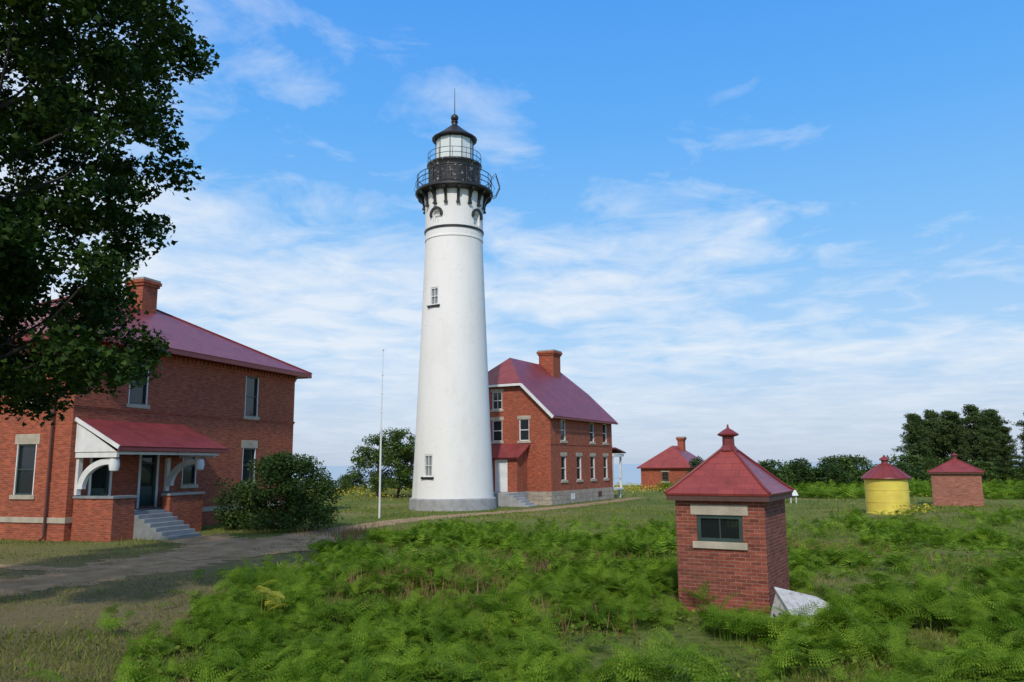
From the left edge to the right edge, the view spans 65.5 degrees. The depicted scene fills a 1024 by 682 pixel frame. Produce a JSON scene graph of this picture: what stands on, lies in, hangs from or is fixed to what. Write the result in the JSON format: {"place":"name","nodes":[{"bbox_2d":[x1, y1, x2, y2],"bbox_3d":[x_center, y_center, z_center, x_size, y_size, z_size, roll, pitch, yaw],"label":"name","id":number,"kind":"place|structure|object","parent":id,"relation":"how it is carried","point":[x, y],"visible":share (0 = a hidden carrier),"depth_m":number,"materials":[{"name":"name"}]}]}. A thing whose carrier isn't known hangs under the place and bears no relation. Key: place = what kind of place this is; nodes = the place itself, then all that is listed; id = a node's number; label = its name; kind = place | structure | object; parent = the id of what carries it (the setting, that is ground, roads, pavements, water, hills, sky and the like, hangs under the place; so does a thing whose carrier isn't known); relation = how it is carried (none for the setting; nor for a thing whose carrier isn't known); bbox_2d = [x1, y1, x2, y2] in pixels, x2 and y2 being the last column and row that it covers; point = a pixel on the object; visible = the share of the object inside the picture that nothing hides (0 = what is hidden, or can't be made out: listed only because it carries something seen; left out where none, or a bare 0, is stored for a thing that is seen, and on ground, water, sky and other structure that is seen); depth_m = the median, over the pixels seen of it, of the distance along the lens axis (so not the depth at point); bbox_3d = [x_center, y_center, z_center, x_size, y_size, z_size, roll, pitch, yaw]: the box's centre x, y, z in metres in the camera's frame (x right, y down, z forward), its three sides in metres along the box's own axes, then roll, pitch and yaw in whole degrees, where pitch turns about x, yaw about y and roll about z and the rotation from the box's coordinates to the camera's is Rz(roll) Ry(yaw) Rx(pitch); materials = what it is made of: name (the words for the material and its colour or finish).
{"place":"outdoors","nodes":[
{"label":"outdoors","id":0,"kind":"place"},
{"bbox_2d":[0,564,100,570],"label":"path","id":1,"kind":"structure","parent":0,"point":[23,567],"depth_m":23.86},
{"bbox_2d":[163,534,265,551],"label":"path","id":2,"kind":"structure","parent":0,"point":[214,542],"depth_m":31.58,"materials":[{"name":"grey concrete"}]},
{"bbox_2d":[173,535,339,559],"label":"path","id":3,"kind":"structure","parent":0,"point":[301,545],"depth_m":28.17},
{"bbox_2d":[0,497,638,595],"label":"path","id":4,"kind":"structure","parent":0,"point":[149,564],"depth_m":24.67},
{"bbox_2d":[0,478,1023,681],"bbox_3d":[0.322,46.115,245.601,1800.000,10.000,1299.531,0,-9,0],"label":"ground","id":5,"kind":"structure","parent":0,"point":[16,616],"depth_m":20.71,"materials":[{"name":"green plant"}]},
{"bbox_2d":[0,0,219,426],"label":"maple tree","id":6,"kind":"object","parent":5,"relation":"on","point":[31,130],"visible":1,"depth_m":17.10,"materials":[{"name":"green plant"}]},
{"bbox_2d":[0,276,311,541],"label":"brick house","id":7,"kind":"structure","parent":5,"relation":"on","point":[154,458],"depth_m":36.85,"materials":[{"name":"brick"}]},
{"bbox_2d":[9,434,39,499],"bbox_3d":[-20.676,5.343,33.905,1.380,2.740,0.230,-3,-9,18],"label":"window","id":8,"kind":"structure","parent":7,"relation":"in","point":[27,443],"depth_m":33.97,"materials":[{"name":"beige glass"}]},
{"bbox_2d":[87,457,112,495],"bbox_3d":[-17.944,6.076,34.581,0.200,2.580,1.240,-3,-9,18],"label":"window","id":9,"kind":"structure","parent":7,"relation":"in","point":[98,480],"depth_m":34.71,"materials":[{"name":"black glass"}]},
{"bbox_2d":[126,361,149,408],"bbox_3d":[-17.365,2.039,37.000,0.230,2.170,1.430,-3,-9,18],"label":"window","id":10,"kind":"structure","parent":7,"relation":"in","point":[138,396],"depth_m":37.06,"materials":[{"name":"grey glass"}]},
{"bbox_2d":[136,455,159,508],"bbox_3d":[-17.056,6.476,37.206,0.200,2.580,1.240,-3,-9,18],"label":"door","id":11,"kind":"structure","parent":7,"relation":"in","point":[146,488],"depth_m":37.30,"materials":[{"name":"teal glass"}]},
{"bbox_2d":[179,457,198,488],"bbox_3d":[-16.177,6.113,39.900,0.230,2.490,1.280,-3,-9,18],"label":"window","id":12,"kind":"structure","parent":7,"relation":"in","point":[189,472],"depth_m":39.92,"materials":[{"name":"grey glass"}]},
{"bbox_2d":[241,440,257,483],"bbox_3d":[-14.678,6.788,44.327,0.230,2.490,1.430,-3,-9,18],"label":"window","id":13,"kind":"structure","parent":7,"relation":"in","point":[249,447],"depth_m":44.42,"materials":[{"name":"black glass"}]},
{"bbox_2d":[243,376,259,419],"bbox_3d":[-14.703,3.215,44.880,0.230,2.420,1.430,-3,-9,18],"label":"window","id":14,"kind":"structure","parent":7,"relation":"in","point":[252,383],"depth_m":45.03,"materials":[{"name":"grey glass"}]},
{"bbox_2d":[0,539,370,681],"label":"dry grass","id":15,"kind":"structure","parent":5,"relation":"on","point":[69,650],"depth_m":14.48,"materials":[{"name":"beige plant"}]},
{"bbox_2d":[210,478,257,528],"bbox_3d":[-13.259,7.833,38.364,2.353,2.505,2.766,0,-9,0],"label":"shrub","id":16,"kind":"object","parent":5,"relation":"on","point":[225,517],"visible":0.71,"depth_m":37.99,"materials":[{"name":"green plant"}]},
{"bbox_2d":[254,580,286,616],"bbox_3d":[-4.454,4.881,14.766,0.654,0.873,0.802,0,-9,0],"label":"yellow fern","id":17,"kind":"object","parent":5,"relation":"on","point":[267,594],"visible":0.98,"depth_m":14.73,"materials":[{"name":"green plant"}]},
{"bbox_2d":[230,449,346,532],"bbox_3d":[-10.656,7.200,38.043,5.329,4.008,4.725,2,-9,-17],"label":"lilac bush","id":18,"kind":"object","parent":5,"relation":"on","point":[280,467],"visible":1,"depth_m":37.20,"materials":[{"name":"green plant"}]},
{"bbox_2d":[339,474,352,494],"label":"bush","id":19,"kind":"object","parent":5,"relation":"on","point":[346,483],"visible":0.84,"depth_m":82.63,"materials":[{"name":"green plant"}]},
{"bbox_2d":[337,473,366,489],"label":"bush","id":20,"kind":"object","parent":5,"relation":"on","point":[359,482],"visible":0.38,"depth_m":97.88,"materials":[{"name":"green plant"}]},
{"bbox_2d":[347,433,401,495],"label":"birch tree","id":21,"kind":"object","parent":5,"relation":"on","point":[363,459],"visible":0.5,"depth_m":77.71,"materials":[{"name":"green plant"}]},
{"bbox_2d":[378,349,383,517],"bbox_3d":[-7.653,5.296,46.546,0.200,9.880,0.171,0,-9,0],"label":"flagpole","id":22,"kind":"object","parent":5,"relation":"on","point":[379,508],"visible":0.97,"depth_m":46.30,"materials":[{"name":"white metal"}]},
{"bbox_2d":[368,427,414,497],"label":"birch tree","id":23,"kind":"object","parent":5,"relation":"on","point":[401,480],"visible":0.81,"depth_m":74.24,"materials":[{"name":"green plant"}]},
{"bbox_2d":[405,442,414,490],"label":"birch tree","id":24,"kind":"object","parent":5,"relation":"on","point":[412,462],"visible":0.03,"depth_m":78.87,"materials":[{"name":"green plant"}]},
{"bbox_2d":[409,91,499,510],"bbox_3d":[-3.996,-3.676,57.240,6.400,30.835,6.040,0,-9,0],"label":"lighthouse","id":25,"kind":"object","parent":5,"relation":"on","point":[452,471],"visible":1,"depth_m":54.80,"materials":[{"name":"white paint"}]},
{"bbox_2d":[421,454,433,478],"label":"window","id":26,"kind":"structure","parent":25,"relation":"in","point":[428,459],"depth_m":53.22,"materials":[{"name":"white glass"}]},
{"bbox_2d":[427,287,439,307],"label":"window","id":27,"kind":"structure","parent":25,"relation":"in","point":[434,291],"depth_m":55.40,"materials":[{"name":"white glass"}]},
{"bbox_2d":[429,206,442,223],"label":"window","id":28,"kind":"structure","parent":25,"relation":"in","point":[437,215],"depth_m":56.41,"materials":[{"name":"white glass"}]},
{"bbox_2d":[471,208,482,225],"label":"window","id":29,"kind":"structure","parent":25,"relation":"in","point":[473,214],"depth_m":57.01,"materials":[{"name":"white glass"}]},
{"bbox_2d":[19,555,1023,681],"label":"bracken ferns","id":30,"kind":"object","parent":5,"relation":"on","point":[583,586],"visible":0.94,"depth_m":13.20,"materials":[{"name":"green plant"}]},
{"bbox_2d":[488,349,625,506],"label":"brick house","id":31,"kind":"structure","parent":5,"relation":"on","point":[551,432],"depth_m":61.51,"materials":[{"name":"brick"}]},
{"bbox_2d":[490,389,503,411],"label":"window","id":32,"kind":"structure","parent":31,"relation":"in","point":[496,393],"depth_m":61.97,"materials":[{"name":"white glass"}]},
{"bbox_2d":[491,417,503,443],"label":"window","id":33,"kind":"structure","parent":31,"relation":"in","point":[497,421],"depth_m":61.61,"materials":[{"name":"black glass"}]},
{"bbox_2d":[517,415,530,442],"bbox_3d":[0.940,6.701,60.419,1.150,2.070,0.230,-5,-10,29],"label":"window","id":34,"kind":"structure","parent":31,"relation":"in","point":[523,420],"depth_m":60.48,"materials":[{"name":"white glass"}]},
{"bbox_2d":[560,452,567,482],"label":"window","id":35,"kind":"structure","parent":31,"relation":"in","point":[563,455],"depth_m":60.92,"materials":[{"name":"white glass"}]},
{"bbox_2d":[560,419,567,442],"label":"window","id":36,"kind":"structure","parent":31,"relation":"in","point":[562,421],"depth_m":61.37,"materials":[{"name":"white glass"}]},
{"bbox_2d":[576,453,582,481],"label":"window","id":37,"kind":"structure","parent":31,"relation":"in","point":[578,455],"depth_m":63.33,"materials":[{"name":"white glass"}]},
{"bbox_2d":[590,422,595,444],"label":"window","id":38,"kind":"structure","parent":31,"relation":"in","point":[591,424],"depth_m":66.15,"materials":[{"name":"white glass"}]},
{"bbox_2d":[590,453,596,480],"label":"window","id":39,"kind":"structure","parent":31,"relation":"in","point":[592,455],"depth_m":65.71,"materials":[{"name":"white glass"}]},
{"bbox_2d":[603,424,608,444],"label":"window","id":40,"kind":"structure","parent":31,"relation":"in","point":[604,425],"depth_m":68.45,"materials":[{"name":"white glass"}]},
{"bbox_2d":[603,453,609,480],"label":"window","id":41,"kind":"structure","parent":31,"relation":"in","point":[605,455],"depth_m":68.00,"materials":[{"name":"white glass"}]},
{"bbox_2d":[110,516,1023,681],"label":"weeds","id":42,"kind":"object","parent":5,"relation":"on","point":[575,673],"visible":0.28,"depth_m":12.46,"materials":[{"name":"green plant"}]},
{"bbox_2d":[192,476,1023,582],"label":"distant ferns","id":43,"kind":"object","parent":5,"relation":"on","point":[650,539],"visible":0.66,"depth_m":27.25,"materials":[{"name":"green plant"}]},
{"bbox_2d":[291,521,989,642],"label":"dry stalks","id":44,"kind":"object","parent":5,"relation":"on","point":[348,532],"visible":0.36,"depth_m":19.45,"materials":[{"name":"beige plant"}]},
{"bbox_2d":[307,482,1016,512],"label":"yellow wildflowers","id":45,"kind":"object","parent":5,"relation":"on","point":[365,489],"visible":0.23,"depth_m":80.00,"materials":[{"name":"yellow plant"}]},
{"bbox_2d":[637,437,701,488],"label":"brick house","id":46,"kind":"structure","parent":5,"relation":"on","point":[671,465],"depth_m":93.97,"materials":[{"name":"red brick"}]},
{"bbox_2d":[661,471,669,482],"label":"window","id":47,"kind":"structure","parent":46,"relation":"in","point":[665,477],"depth_m":93.33,"materials":[{"name":"grey glass"}]},
{"bbox_2d":[685,456,704,473],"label":"bush","id":48,"kind":"object","parent":5,"relation":"on","point":[694,463],"visible":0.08,"depth_m":87.06,"materials":[{"name":"green plant"}]},
{"bbox_2d":[664,424,793,613],"bbox_3d":[4.734,3.720,17.151,2.208,3.830,2.375,-5,-10,30],"label":"brick hut","id":49,"kind":"object","parent":5,"relation":"on","point":[747,557],"visible":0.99,"depth_m":16.34,"materials":[{"name":"red brick"}]},
{"bbox_2d":[690,504,747,549],"bbox_3d":[4.247,3.797,16.285,1.180,0.880,0.150,-5,-10,30],"label":"window","id":50,"kind":"structure","parent":49,"relation":"in","point":[719,512],"depth_m":16.26,"materials":[{"name":"beige stone"}]},
{"bbox_2d":[722,519,738,534],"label":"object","id":51,"kind":"structure","parent":49,"relation":"in","point":[730,530],"depth_m":18.02,"materials":[{"name":"glass"}]},
{"bbox_2d":[758,459,793,487],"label":"bush","id":52,"kind":"object","parent":5,"relation":"on","point":[776,472],"visible":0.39,"depth_m":82.27,"materials":[{"name":"green plant"}]},
{"bbox_2d":[790,490,798,502],"bbox_3d":[20.980,11.604,59.405,0.720,0.952,0.312,3,-9,-20],"label":"marker sign","id":53,"kind":"object","parent":5,"relation":"on","point":[795,493],"visible":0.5,"depth_m":59.41,"materials":[{"name":"white"}]},
{"bbox_2d":[779,457,818,486],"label":"bush","id":54,"kind":"object","parent":5,"relation":"on","point":[799,464],"visible":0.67,"depth_m":86.20,"materials":[{"name":"green plant"}]},
{"bbox_2d":[770,587,829,628],"bbox_3d":[5.550,4.971,14.879,1.336,0.652,0.954,2,-9,-14],"label":"cellar hatch","id":55,"kind":"object","parent":5,"relation":"on","point":[784,599],"visible":0.38,"depth_m":14.97,"materials":[{"name":"white paint"}]},
{"bbox_2d":[806,461,852,488],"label":"bush","id":56,"kind":"object","parent":5,"relation":"on","point":[828,470],"visible":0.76,"depth_m":84.15,"materials":[{"name":"green plant"}]},
{"bbox_2d":[814,454,857,481],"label":"bush","id":57,"kind":"object","parent":5,"relation":"on","point":[830,460],"visible":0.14,"depth_m":95.12,"materials":[{"name":"green plant"}]},
{"bbox_2d":[818,454,872,485],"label":"bush","id":58,"kind":"object","parent":5,"relation":"on","point":[849,462],"visible":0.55,"depth_m":87.83,"materials":[{"name":"green plant"}]},
{"bbox_2d":[835,459,871,469],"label":"bush","id":59,"kind":"object","parent":5,"relation":"on","point":[864,463],"visible":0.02,"depth_m":98.09,"materials":[{"name":"green plant"}]},
{"bbox_2d":[861,455,910,514],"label":"oil house","id":60,"kind":"structure","parent":5,"relation":"on","point":[886,484],"depth_m":45.79,"materials":[{"name":"yellow metal"}]},
{"bbox_2d":[892,413,912,462],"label":"pine tree","id":61,"kind":"object","parent":5,"relation":"on","point":[905,436],"visible":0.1,"depth_m":121.74,"materials":[{"name":"green plant"}]},
{"bbox_2d":[892,461,918,482],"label":"bush","id":62,"kind":"object","parent":5,"relation":"on","point":[902,467],"visible":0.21,"depth_m":93.00,"materials":[{"name":"green plant"}]},
{"bbox_2d":[887,453,930,482],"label":"bush","id":63,"kind":"object","parent":5,"relation":"on","point":[909,459],"visible":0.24,"depth_m":102.18,"materials":[{"name":"green plant"}]},
{"bbox_2d":[898,464,930,480],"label":"bush","id":64,"kind":"object","parent":5,"relation":"on","point":[925,477],"visible":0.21,"depth_m":97.50,"materials":[{"name":"green plant"}]},
{"bbox_2d":[904,413,933,481],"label":"pine tree","id":65,"kind":"object","parent":5,"relation":"on","point":[915,439],"visible":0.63,"depth_m":106.73,"materials":[{"name":"green plant"}]},
{"bbox_2d":[907,419,942,467],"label":"pine tree","id":66,"kind":"object","parent":5,"relation":"on","point":[928,423],"visible":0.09,"depth_m":112.75,"materials":[{"name":"green plant"}]},
{"bbox_2d":[911,456,943,481],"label":"bush","id":67,"kind":"object","parent":5,"relation":"on","point":[927,461],"visible":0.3,"depth_m":103.09,"materials":[{"name":"green plant"}]},
{"bbox_2d":[921,431,937,476],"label":"pine tree","id":68,"kind":"object","parent":5,"relation":"on","point":[929,440],"visible":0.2,"depth_m":109.58,"materials":[{"name":"green plant"}]},
{"bbox_2d":[923,409,950,457],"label":"pine tree","id":69,"kind":"object","parent":5,"relation":"on","point":[926,411],"visible":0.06,"depth_m":123.52,"materials":[{"name":"green plant"}]},
{"bbox_2d":[925,412,950,458],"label":"pine tree","id":70,"kind":"object","parent":5,"relation":"on","point":[931,416],"visible":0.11,"depth_m":116.94,"materials":[{"name":"green plant"}]},
{"bbox_2d":[930,410,980,462],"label":"pine tree","id":71,"kind":"object","parent":5,"relation":"on","point":[947,428],"visible":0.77,"depth_m":108.97,"materials":[{"name":"green plant"}]},
{"bbox_2d":[927,452,984,506],"bbox_3d":[30.793,9.524,55.165,3.436,3.630,3.337,-5,-10,30],"label":"brick hut","id":72,"kind":"object","parent":5,"relation":"on","point":[955,481],"visible":0.98,"depth_m":53.92,"materials":[{"name":"red brick"}]},
{"bbox_2d":[940,418,977,462],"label":"pine tree","id":73,"kind":"object","parent":5,"relation":"on","point":[964,423],"visible":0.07,"depth_m":111.26,"materials":[{"name":"green plant"}]},
{"bbox_2d":[957,425,970,462],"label":"spruce tree","id":74,"kind":"object","parent":5,"relation":"on","point":[961,433],"visible":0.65,"depth_m":106.92,"materials":[{"name":"green plant"}]},
{"bbox_2d":[958,404,992,476],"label":"pine tree","id":75,"kind":"object","parent":5,"relation":"on","point":[974,418],"visible":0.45,"depth_m":110.90,"materials":[{"name":"green plant"}]},
{"bbox_2d":[967,460,1001,483],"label":"bush","id":76,"kind":"object","parent":5,"relation":"on","point":[990,474],"visible":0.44,"depth_m":101.91,"materials":[{"name":"green plant"}]},
{"bbox_2d":[970,428,1008,480],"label":"pine tree","id":77,"kind":"object","parent":5,"relation":"on","point":[984,440],"visible":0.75,"depth_m":105.58,"materials":[{"name":"green plant"}]},
{"bbox_2d":[967,411,1022,478],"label":"pine tree","id":78,"kind":"object","parent":5,"relation":"on","point":[993,422],"visible":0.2,"depth_m":111.83,"materials":[{"name":"green plant"}]},
{"bbox_2d":[975,408,1017,479],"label":"pine tree","id":79,"kind":"object","parent":5,"relation":"on","point":[1002,420],"visible":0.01,"depth_m":115.77,"materials":[{"name":"green plant"}]},
{"bbox_2d":[988,425,1023,479],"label":"pine tree","id":80,"kind":"object","parent":5,"relation":"on","point":[1003,436],"visible":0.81,"depth_m":106.49,"materials":[{"name":"green plant"}]},
{"bbox_2d":[1001,468,1023,483],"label":"bush","id":81,"kind":"object","parent":5,"relation":"on","point":[1016,477],"visible":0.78,"depth_m":103.39,"materials":[{"name":"green plant"}]},
{"bbox_2d":[1011,413,1023,466],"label":"pine tree","id":82,"kind":"object","parent":5,"relation":"on","point":[1021,424],"visible":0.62,"depth_m":113.84,"materials":[{"name":"green plant"}]},
{"bbox_2d":[0,0,1023,465],"label":"sky","id":83,"kind":"structure","parent":0,"point":[794,226],"materials":[{"name":"blue"}]},
{"bbox_2d":[292,462,1018,487],"bbox_3d":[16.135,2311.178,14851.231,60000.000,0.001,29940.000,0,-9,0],"label":"water","id":84,"kind":"structure","parent":0,"point":[631,473],"depth_m":1249.97,"materials":[{"name":"blue liquid"}]},
{"bbox_2d":[776,454,1022,465],"bbox_3d":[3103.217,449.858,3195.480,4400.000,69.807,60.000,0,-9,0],"label":"hill","id":85,"kind":"structure","parent":0,"point":[873,462],"depth_m":3196.53,"materials":[{"name":"green plant"}]}
]}

